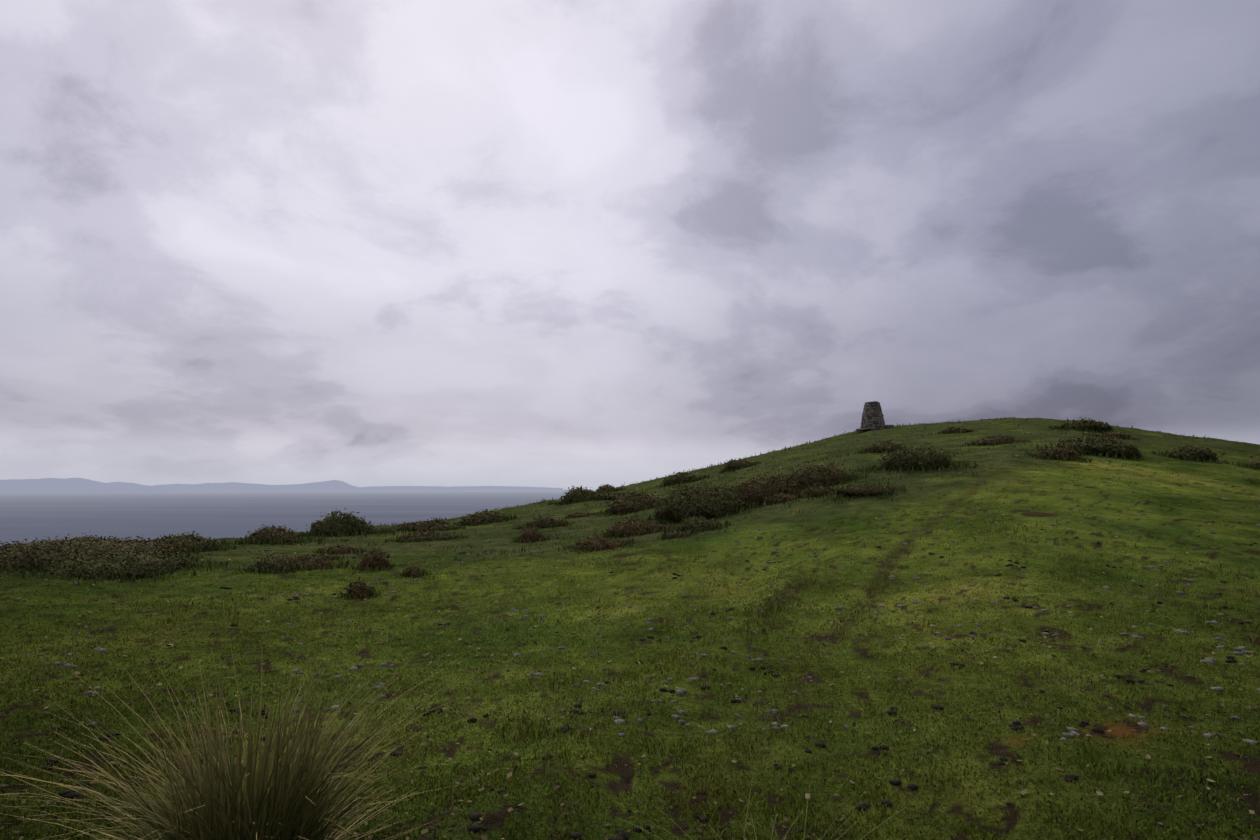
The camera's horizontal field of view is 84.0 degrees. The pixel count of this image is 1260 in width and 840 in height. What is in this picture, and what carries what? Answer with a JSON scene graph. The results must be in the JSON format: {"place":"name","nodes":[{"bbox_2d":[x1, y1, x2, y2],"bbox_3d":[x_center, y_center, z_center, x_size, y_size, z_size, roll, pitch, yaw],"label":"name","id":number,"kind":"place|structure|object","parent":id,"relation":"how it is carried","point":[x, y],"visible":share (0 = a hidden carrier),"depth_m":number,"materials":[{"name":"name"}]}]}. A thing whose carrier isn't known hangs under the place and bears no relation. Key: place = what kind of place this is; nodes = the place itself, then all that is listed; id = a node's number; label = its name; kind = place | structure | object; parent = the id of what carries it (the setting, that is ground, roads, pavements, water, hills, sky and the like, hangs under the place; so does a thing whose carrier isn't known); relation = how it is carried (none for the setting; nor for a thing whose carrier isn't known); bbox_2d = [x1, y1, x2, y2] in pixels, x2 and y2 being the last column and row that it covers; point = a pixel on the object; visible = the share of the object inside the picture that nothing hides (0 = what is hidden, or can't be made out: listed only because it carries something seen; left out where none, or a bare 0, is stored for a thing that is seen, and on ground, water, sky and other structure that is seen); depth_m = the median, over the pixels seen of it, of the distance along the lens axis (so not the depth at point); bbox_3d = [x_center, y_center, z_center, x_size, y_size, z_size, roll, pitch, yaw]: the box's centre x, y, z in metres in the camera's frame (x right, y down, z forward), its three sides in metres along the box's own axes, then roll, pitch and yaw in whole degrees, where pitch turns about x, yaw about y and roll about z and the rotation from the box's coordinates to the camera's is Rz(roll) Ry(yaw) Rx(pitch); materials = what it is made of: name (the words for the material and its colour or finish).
{"place":"outdoors","nodes":[
{"label":"outdoors","id":0,"kind":"place"},
{"bbox_2d":[0,478,169,492],"bbox_3d":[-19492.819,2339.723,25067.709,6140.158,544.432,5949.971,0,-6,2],"label":"coast","id":1,"kind":"structure","parent":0,"point":[60,485],"depth_m":23680.57},
{"bbox_2d":[154,480,359,491],"bbox_3d":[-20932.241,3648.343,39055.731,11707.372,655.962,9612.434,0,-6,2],"label":"coast","id":2,"kind":"structure","parent":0,"point":[334,485],"depth_m":37538.39},
{"bbox_2d":[85,774,436,839],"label":"rush tussock","id":3,"kind":"object","parent":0,"point":[345,835],"visible":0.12,"depth_m":2.76,"materials":[{"name":"green plant"}]},
{"bbox_2d":[0,490,595,545],"bbox_3d":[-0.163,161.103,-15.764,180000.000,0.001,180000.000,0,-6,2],"label":"sea water","id":4,"kind":"structure","parent":0,"point":[152,516],"depth_m":5368.11,"materials":[{"name":"liquid"}]},
{"bbox_2d":[359,486,562,490],"bbox_3d":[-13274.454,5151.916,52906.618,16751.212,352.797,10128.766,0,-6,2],"label":"coast","id":5,"kind":"structure","parent":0,"point":[443,488],"depth_m":50784.52},
{"bbox_2d":[0,417,1259,839],"bbox_3d":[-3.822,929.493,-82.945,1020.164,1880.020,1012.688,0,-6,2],"label":"terrain","id":6,"kind":"structure","parent":0,"point":[1020,481],"depth_m":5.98,"materials":[{"name":"green plant"}]},
{"bbox_2d":[0,638,504,839],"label":"rush tussock","id":7,"kind":"object","parent":6,"relation":"on","point":[293,810],"visible":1,"depth_m":2.44,"materials":[{"name":"green plant"}]},
{"bbox_2d":[0,416,1259,597],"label":"heather clumps","id":8,"kind":"object","parent":6,"relation":"on","point":[128,558],"visible":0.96,"depth_m":15.51,"materials":[{"name":"plant"}]},
{"bbox_2d":[0,424,1259,599],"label":"grass shrub","id":9,"kind":"object","parent":6,"relation":"on","point":[225,547],"visible":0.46,"depth_m":15.14,"materials":[{"name":"green plant"}]},
{"bbox_2d":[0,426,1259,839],"bbox_3d":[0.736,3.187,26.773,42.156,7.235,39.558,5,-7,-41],"label":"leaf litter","id":10,"kind":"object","parent":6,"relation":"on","point":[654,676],"visible":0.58,"depth_m":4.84,"materials":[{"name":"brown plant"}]},
{"bbox_2d":[27,427,1259,744],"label":"pale stones","id":11,"kind":"object","parent":6,"relation":"on","point":[713,731],"visible":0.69,"depth_m":5.44,"materials":[{"name":"grey stone"}]},
{"bbox_2d":[39,539,1256,839],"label":"stones","id":12,"kind":"object","parent":6,"relation":"on","point":[69,793],"visible":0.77,"depth_m":4.05,"materials":[{"name":"grey stone"}]},
{"bbox_2d":[626,773,917,839],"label":"tussock grass","id":13,"kind":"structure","parent":6,"relation":"on","point":[773,827],"depth_m":2.79,"materials":[{"name":"green plant"}]},
{"bbox_2d":[855,401,893,431],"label":"stone cairn","id":14,"kind":"object","parent":6,"relation":"on","point":[872,418],"visible":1,"depth_m":50.87,"materials":[{"name":"stone"}]},
{"bbox_2d":[0,0,1259,489],"label":"sky","id":15,"kind":"structure","parent":0,"point":[564,244],"materials":[{"name":"grey"}]}
]}

